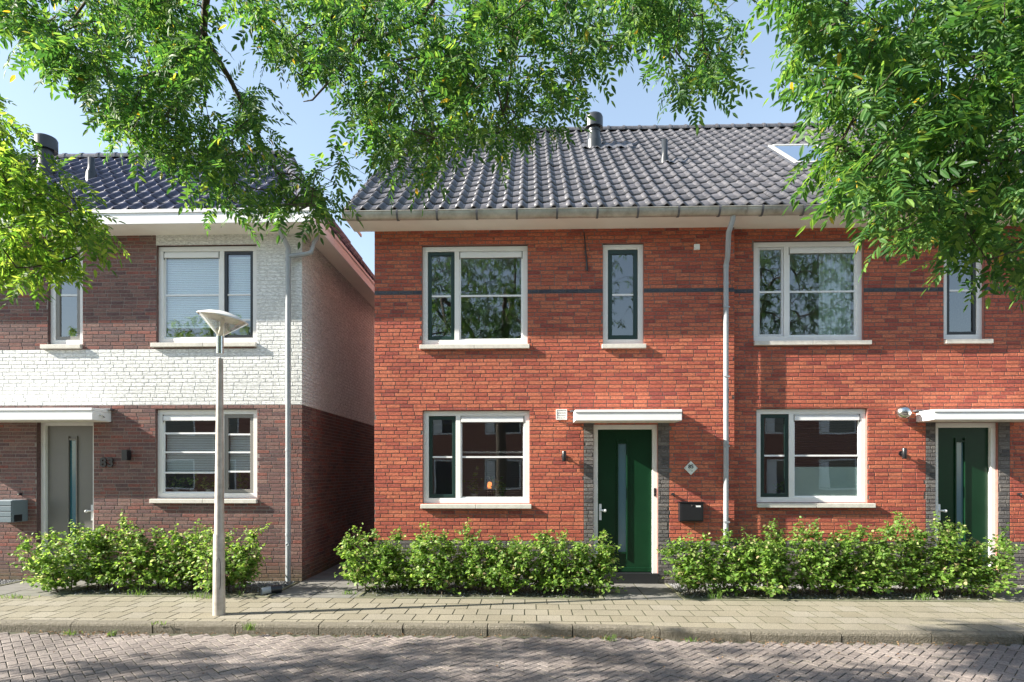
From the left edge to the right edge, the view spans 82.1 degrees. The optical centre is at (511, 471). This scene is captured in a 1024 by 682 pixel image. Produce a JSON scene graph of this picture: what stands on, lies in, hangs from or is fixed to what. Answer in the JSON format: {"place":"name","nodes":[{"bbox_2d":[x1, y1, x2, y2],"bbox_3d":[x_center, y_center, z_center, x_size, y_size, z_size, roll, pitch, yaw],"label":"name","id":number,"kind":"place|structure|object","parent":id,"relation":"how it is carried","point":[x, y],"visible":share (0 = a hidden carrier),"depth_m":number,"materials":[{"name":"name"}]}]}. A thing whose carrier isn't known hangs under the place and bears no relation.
{"place":"outdoors","nodes":[
{"label":"outdoors","id":0,"kind":"place"},
{"bbox_2d":[0,581,97,595],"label":"path","id":1,"kind":"structure","parent":0,"point":[24,589],"depth_m":8.95,"materials":[{"name":"grey concrete"}]},
{"bbox_2d":[63,580,294,595],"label":"gravel","id":2,"kind":"structure","parent":0,"point":[262,584],"depth_m":9.13,"materials":[{"name":"grey gravel"}]},
{"bbox_2d":[6,509,271,595],"bbox_3d":[-5.513,1.194,8.845,3.917,1.240,1.322,0,0,2],"label":"beech hedge","id":3,"kind":"object","parent":2,"relation":"on","point":[149,567],"visible":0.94,"depth_m":8.78,"materials":[{"name":"green plant"}]},
{"bbox_2d":[260,585,281,594],"bbox_3d":[-3.543,1.740,8.645,0.281,0.129,0.128,0,0,-35],"label":"pipe stub","id":4,"kind":"object","parent":2,"relation":"on","point":[270,589],"visible":0.98,"depth_m":8.61,"materials":[{"name":"black metal"}]},
{"bbox_2d":[269,552,374,597],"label":"path","id":5,"kind":"structure","parent":0,"point":[326,584],"depth_m":9.10,"materials":[{"name":"grey concrete"}]},
{"bbox_2d":[0,580,1012,628],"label":"sidewalk bed","id":6,"kind":"object","parent":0,"point":[517,594],"visible":0.17,"depth_m":8.62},
{"bbox_2d":[0,580,26,585],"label":"edging strip","id":7,"kind":"object","parent":6,"relation":"on","point":[12,583],"visible":0.24,"depth_m":9.44,"materials":[{"name":"concrete"}]},
{"bbox_2d":[125,588,152,595],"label":"grass tuft","id":8,"kind":"object","parent":6,"relation":"on","point":[144,593],"visible":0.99,"depth_m":8.54,"materials":[{"name":"green plant"}]},
{"bbox_2d":[52,581,299,597],"bbox_3d":[-5.043,1.819,9.034,3.147,0.062,1.200,0,0,2],"label":"edging strip","id":9,"kind":"object","parent":6,"relation":"on","point":[267,596],"visible":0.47,"depth_m":8.47,"materials":[{"name":"concrete"}]},
{"bbox_2d":[355,584,603,599],"bbox_3d":[-0.452,1.819,8.897,3.534,0.062,1.200,0,0,2],"label":"edging strip","id":10,"kind":"object","parent":6,"relation":"on","point":[371,586],"visible":0.32,"depth_m":8.33,"materials":[{"name":"concrete"}]},
{"bbox_2d":[362,582,596,597],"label":"gravel","id":11,"kind":"structure","parent":6,"relation":"on","point":[456,586],"depth_m":8.89,"materials":[{"name":"grey gravel"}]},
{"bbox_2d":[334,517,626,594],"bbox_3d":[-0.481,1.254,8.823,4.363,1.150,1.175,0,0,2],"label":"beech hedge","id":12,"kind":"object","parent":11,"relation":"on","point":[560,574],"visible":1,"depth_m":8.65,"materials":[{"name":"green plant"}]},
{"bbox_2d":[706,590,721,598],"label":"grass tuft","id":13,"kind":"object","parent":6,"relation":"on","point":[718,596],"visible":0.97,"depth_m":8.28,"materials":[{"name":"green plant"}]},
{"bbox_2d":[668,583,991,599],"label":"gravel","id":14,"kind":"structure","parent":6,"relation":"on","point":[898,588],"depth_m":8.78,"materials":[{"name":"grey gravel"}]},
{"bbox_2d":[656,511,1023,597],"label":"beech hedge","id":15,"kind":"object","parent":14,"relation":"on","point":[771,563],"visible":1,"depth_m":8.49,"materials":[{"name":"green plant"}]},
{"bbox_2d":[665,583,1009,601],"bbox_3d":[4.645,1.819,8.746,4.441,0.062,1.200,0,0,2],"label":"edging strip","id":16,"kind":"object","parent":6,"relation":"on","point":[684,598],"visible":0.48,"depth_m":8.17,"materials":[{"name":"concrete"}]},
{"bbox_2d":[913,592,931,599],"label":"grass tuft","id":17,"kind":"object","parent":6,"relation":"on","point":[924,597],"visible":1,"depth_m":8.18,"materials":[{"name":"green plant"}]},
{"bbox_2d":[0,0,1017,274],"label":"sky","id":18,"kind":"structure","parent":0,"point":[60,119],"materials":[{"name":"blue"}]},
{"bbox_2d":[0,632,1023,681],"bbox_3d":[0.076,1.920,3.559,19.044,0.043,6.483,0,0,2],"label":"road","id":19,"kind":"structure","parent":0,"point":[330,658],"depth_m":5.92,"materials":[{"name":"brick pavers"}]},
{"bbox_2d":[63,629,82,635],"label":"grass tuft","id":20,"kind":"object","parent":19,"relation":"on","point":[67,633],"visible":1,"depth_m":6.83,"materials":[{"name":"green plant"}]},
{"bbox_2d":[0,619,1023,644],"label":"kerb","id":21,"kind":"structure","parent":19,"relation":"on","point":[621,631],"depth_m":6.83,"materials":[{"name":"concrete"}]},
{"bbox_2d":[242,622,256,630],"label":"grass tuft","id":22,"kind":"object","parent":21,"relation":"on","point":[249,626],"visible":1,"depth_m":6.77,"materials":[{"name":"green plant"}]},
{"bbox_2d":[23,630,1011,680],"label":"leaf litter","id":23,"kind":"object","parent":19,"relation":"on","point":[446,635],"visible":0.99,"depth_m":6.74,"materials":[{"name":"plant"}]},
{"bbox_2d":[602,634,614,640],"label":"grass tuft","id":24,"kind":"object","parent":19,"relation":"on","point":[612,638],"visible":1,"depth_m":6.60,"materials":[{"name":"green plant"}]},
{"bbox_2d":[0,596,1023,630],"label":"sidewalk","id":25,"kind":"structure","parent":0,"point":[980,616],"depth_m":7.51,"materials":[{"name":"concrete"}]},
{"bbox_2d":[0,592,39,598],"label":"grass tuft","id":26,"kind":"object","parent":25,"relation":"on","point":[21,596],"visible":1,"depth_m":8.35,"materials":[{"name":"green plant"}]},
{"bbox_2d":[185,591,212,598],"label":"grass tuft","id":27,"kind":"object","parent":25,"relation":"on","point":[211,594],"visible":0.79,"depth_m":8.36,"materials":[{"name":"green plant"}]},
{"bbox_2d":[197,310,248,615],"bbox_3d":[-3.631,-0.097,7.389,0.584,3.834,0.592,0,0,2],"label":"street lamp","id":28,"kind":"object","parent":25,"relation":"on","point":[222,318],"visible":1,"depth_m":7.35,"materials":[{"name":"silver metal"}]},
{"bbox_2d":[598,584,682,599],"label":"path","id":29,"kind":"structure","parent":0,"point":[654,592],"depth_m":8.66,"materials":[{"name":"grey concrete"}]},
{"bbox_2d":[956,585,1023,602],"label":"path","id":30,"kind":"structure","parent":0,"point":[1019,597],"depth_m":8.58,"materials":[{"name":"grey concrete"}]},
{"label":"ground","id":31,"kind":"structure","parent":0,"visible":0},
{"bbox_2d":[0,94,131,310],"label":"ash tree","id":32,"kind":"object","parent":31,"relation":"on","point":[41,214],"visible":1,"depth_m":3.68,"materials":[{"name":"green plant"}]},
{"bbox_2d":[0,133,374,581],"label":"white brick house","id":33,"kind":"structure","parent":31,"relation":"on","point":[111,365],"depth_m":9.72,"materials":[{"name":"white brick"}]},
{"bbox_2d":[0,499,27,522],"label":"letterbox","id":34,"kind":"object","parent":33,"relation":"attached to","point":[13,510],"visible":1,"depth_m":9.48,"materials":[{"name":"grey metal"}]},
{"bbox_2d":[40,247,82,348],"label":"window","id":35,"kind":"structure","parent":33,"relation":"in","point":[57,341],"depth_m":9.79,"materials":[{"name":"white metal"}]},
{"bbox_2d":[48,426,92,570],"bbox_3d":[-7.392,0.450,9.850,0.813,2.429,0.128,0,0,2],"label":"door","id":36,"kind":"structure","parent":33,"relation":"in","point":[70,448],"depth_m":9.87,"materials":[{"name":"grey paint"}]},
{"bbox_2d":[100,457,112,466],"bbox_3d":[-6.672,-0.149,9.683,0.220,0.163,0.038,0,0,2],"label":"house number","id":37,"kind":"object","parent":33,"relation":"attached to","point":[105,460],"visible":1,"depth_m":9.66,"materials":[{"name":"black metal"}]},
{"bbox_2d":[122,450,130,459],"bbox_3d":[-6.314,-0.264,9.632,0.090,0.170,0.120,0,0,2],"label":"wall lamp","id":38,"kind":"object","parent":33,"relation":"attached to","point":[126,454],"visible":1,"depth_m":9.57,"materials":[{"name":"black metal"}]},
{"bbox_2d":[166,475,186,491],"bbox_3d":[-5.671,0.219,9.984,0.556,0.330,0.282,0,0,2],"label":"potted plant","id":39,"kind":"object","parent":33,"relation":"on","point":[173,485],"visible":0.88,"depth_m":9.95,"materials":[{"name":"green plant"}]},
{"bbox_2d":[179,474,204,491],"bbox_3d":[-5.425,0.198,9.962,0.464,0.371,0.301,0,0,2],"label":"potted plant","id":40,"kind":"object","parent":33,"relation":"on","point":[193,481],"visible":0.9,"depth_m":9.93,"materials":[{"name":"green plant"}]},
{"bbox_2d":[150,245,256,347],"bbox_3d":[-5.048,-2.880,9.706,1.749,1.682,0.214,0,0,2],"label":"window","id":41,"kind":"structure","parent":33,"relation":"in","point":[173,253],"depth_m":9.75,"materials":[{"name":"white metal"}]},
{"bbox_2d":[149,409,257,502],"bbox_3d":[-5.052,-0.253,9.706,1.773,1.549,0.214,0,0,2],"label":"window","id":42,"kind":"structure","parent":33,"relation":"in","point":[164,415],"depth_m":9.73,"materials":[{"name":"white metal"}]},
{"bbox_2d":[194,476,214,491],"bbox_3d":[-5.127,0.231,9.955,0.471,0.305,0.283,0,0,-16],"label":"potted plant","id":43,"kind":"object","parent":33,"relation":"on","point":[207,483],"visible":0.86,"depth_m":9.93,"materials":[{"name":"green plant"}]},
{"bbox_2d":[236,472,249,488],"bbox_3d":[-4.536,0.181,9.939,0.284,0.405,0.250,0,0,2],"label":"potted plant","id":44,"kind":"object","parent":33,"relation":"on","point":[240,479],"visible":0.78,"depth_m":9.93,"materials":[{"name":"green plant"}]},
{"bbox_2d":[0,0,767,248],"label":"ash tree","id":45,"kind":"object","parent":31,"relation":"on","point":[187,54],"visible":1,"depth_m":4.16,"materials":[{"name":"green plant"}]},
{"bbox_2d":[342,111,747,583],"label":"terraced house","id":46,"kind":"structure","parent":31,"relation":"on","point":[507,324],"depth_m":9.51,"materials":[{"name":"red brick"}]},
{"bbox_2d":[463,466,482,496],"bbox_3d":[-0.644,0.186,9.836,0.321,0.552,0.221,0,0,41],"label":"potted plant","id":47,"kind":"object","parent":46,"relation":"on","point":[471,484],"visible":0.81,"depth_m":9.82,"materials":[{"name":"green plant"}]},
{"bbox_2d":[420,245,529,348],"bbox_3d":[-0.604,-2.825,9.557,1.776,1.691,0.180,0,0,2],"label":"window","id":48,"kind":"structure","parent":46,"relation":"in","point":[454,341],"depth_m":9.59,"materials":[{"name":"white metal"}]},
{"bbox_2d":[420,410,530,508],"bbox_3d":[-0.581,-0.195,9.572,1.792,1.591,0.212,0,0,2],"label":"window","id":49,"kind":"structure","parent":46,"relation":"in","point":[523,416],"depth_m":9.59,"materials":[{"name":"white metal"}]},
{"bbox_2d":[486,479,492,496],"bbox_3d":[-0.373,0.291,9.835,0.110,0.342,0.100,0,0,2],"label":"lantern","id":50,"kind":"object","parent":46,"relation":"on","point":[488,485],"visible":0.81,"depth_m":9.81,"materials":[{"name":"orange"}]},
{"bbox_2d":[490,476,508,496],"bbox_3d":[-0.194,0.272,9.814,0.349,0.380,0.218,0,0,2],"label":"potted plant","id":51,"kind":"object","parent":46,"relation":"on","point":[501,485],"visible":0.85,"depth_m":9.79,"materials":[{"name":"green plant"}]},
{"bbox_2d":[556,409,566,419],"bbox_3d":[0.797,-0.915,9.462,0.175,0.168,0.033,0,0,2],"label":"vent grille","id":52,"kind":"object","parent":46,"relation":"attached to","point":[561,414],"visible":1,"depth_m":9.45,"materials":[{"name":"white plastic"}]},
{"bbox_2d":[561,451,565,461],"bbox_3d":[0.834,-0.242,9.420,0.084,0.170,0.119,0,0,2],"label":"wall lamp","id":53,"kind":"object","parent":46,"relation":"attached to","point":[563,455],"visible":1,"depth_m":9.37,"materials":[{"name":"silver metal"}]},
{"bbox_2d":[584,232,587,270],"bbox_3d":[1.189,-3.535,9.449,0.079,0.628,0.034,0,0,2],"label":"cable","id":54,"kind":"object","parent":46,"relation":"attached to","point":[585,253],"visible":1,"depth_m":9.44,"materials":[{"name":"black rubber"}]},
{"bbox_2d":[602,244,645,348],"bbox_3d":[1.797,-2.823,9.486,0.702,1.701,0.180,0,0,2],"label":"window","id":55,"kind":"structure","parent":46,"relation":"in","point":[635,341],"depth_m":9.51,"materials":[{"name":"white metal"}]},
{"bbox_2d":[598,430,651,571],"bbox_3d":[1.831,0.478,9.546,0.881,2.314,0.128,0,0,2],"label":"door","id":56,"kind":"structure","parent":46,"relation":"in","point":[624,456],"depth_m":9.56,"materials":[{"name":"green paint"}]},
{"bbox_2d":[684,461,696,474],"bbox_3d":[2.863,-0.053,9.409,0.216,0.227,0.012,0,0,2],"label":"number plate","id":57,"kind":"object","parent":46,"relation":"attached to","point":[690,468],"visible":1,"depth_m":9.41,"materials":[{"name":"white"}]},
{"bbox_2d":[678,502,704,521],"bbox_3d":[2.844,0.639,9.351,0.396,0.312,0.133,0,0,2],"label":"letterbox","id":58,"kind":"object","parent":46,"relation":"attached to","point":[690,511],"visible":1,"depth_m":9.29,"materials":[{"name":"black metal"}]},
{"bbox_2d":[694,244,699,249],"bbox_3d":[2.953,-3.584,9.395,0.090,0.091,0.036,0,0,2],"label":"sensor box","id":59,"kind":"object","parent":46,"relation":"attached to","point":[696,246],"visible":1,"depth_m":9.38,"materials":[{"name":"white plastic"}]},
{"bbox_2d":[667,121,1023,584],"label":"terraced house","id":60,"kind":"structure","parent":31,"relation":"on","point":[823,433],"depth_m":9.44,"materials":[{"name":"red brick"}]},
{"bbox_2d":[772,482,782,492],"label":"potted plant","id":61,"kind":"object","parent":60,"relation":"on","point":[780,488],"visible":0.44,"depth_m":9.75,"materials":[{"name":"green plant"}]},
{"bbox_2d":[762,144,841,165],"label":"roof window","id":62,"kind":"structure","parent":60,"relation":"in","point":[789,152],"depth_m":11.47,"materials":[{"name":"grey metal"}]},
{"bbox_2d":[754,241,871,345],"bbox_3d":[4.816,-2.870,9.476,1.841,1.692,0.180,0,0,2],"label":"window","id":63,"kind":"structure","parent":60,"relation":"in","point":[786,248],"depth_m":9.50,"materials":[{"name":"white metal"}]},
{"bbox_2d":[756,408,875,507],"bbox_3d":[4.869,-0.216,9.491,1.856,1.593,0.212,0,0,2],"label":"window","id":64,"kind":"structure","parent":60,"relation":"in","point":[844,487],"depth_m":9.52,"materials":[{"name":"white metal"}]},
{"bbox_2d":[819,253,850,334],"bbox_3d":[5.327,-2.884,9.688,0.520,1.464,0.074,0,0,2],"label":"curtain","id":65,"kind":"object","parent":60,"relation":"hanging from","point":[835,307],"visible":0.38,"depth_m":9.69,"materials":[{"name":"fabric"}]},
{"bbox_2d":[898,448,906,458],"bbox_3d":[6.217,-0.285,9.340,0.084,0.170,0.119,0,0,2],"label":"wall lamp","id":66,"kind":"object","parent":60,"relation":"attached to","point":[903,453],"visible":1,"depth_m":9.29,"materials":[{"name":"silver metal"}]},
{"bbox_2d":[895,405,911,419],"bbox_3d":[6.188,-0.930,9.301,0.230,0.230,0.230,0,0,2],"label":"eyeball lamp","id":67,"kind":"object","parent":60,"relation":"attached to","point":[903,412],"visible":1,"depth_m":9.23,"materials":[{"name":"silver metal"}]},
{"bbox_2d":[938,428,987,572],"bbox_3d":[7.255,0.466,9.465,0.825,2.338,0.128,0,0,2],"label":"door","id":68,"kind":"structure","parent":60,"relation":"in","point":[962,452],"depth_m":9.48,"materials":[{"name":"green paint"}]},
{"bbox_2d":[944,243,993,343],"bbox_3d":[7.260,-2.867,9.404,0.736,1.672,0.180,0,0,2],"label":"window","id":69,"kind":"structure","parent":60,"relation":"in","point":[975,336],"depth_m":9.43,"materials":[{"name":"white metal"}]},
{"bbox_2d":[733,0,1023,312],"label":"ash tree","id":70,"kind":"object","parent":31,"relation":"on","point":[891,66],"visible":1,"depth_m":2.74,"materials":[{"name":"green plant"}]},
{"bbox_2d":[949,120,1023,422],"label":"terraced house","id":71,"kind":"structure","parent":31,"relation":"on","point":[959,320],"depth_m":12.40,"materials":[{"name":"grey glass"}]},
{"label":"garden soil","id":72,"kind":"structure","parent":0,"visible":0},
{"bbox_2d":[0,579,20,584],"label":"gravel","id":73,"kind":"structure","parent":72,"relation":"on","point":[4,581],"depth_m":9.59,"materials":[{"name":"grey gravel"}]}
]}

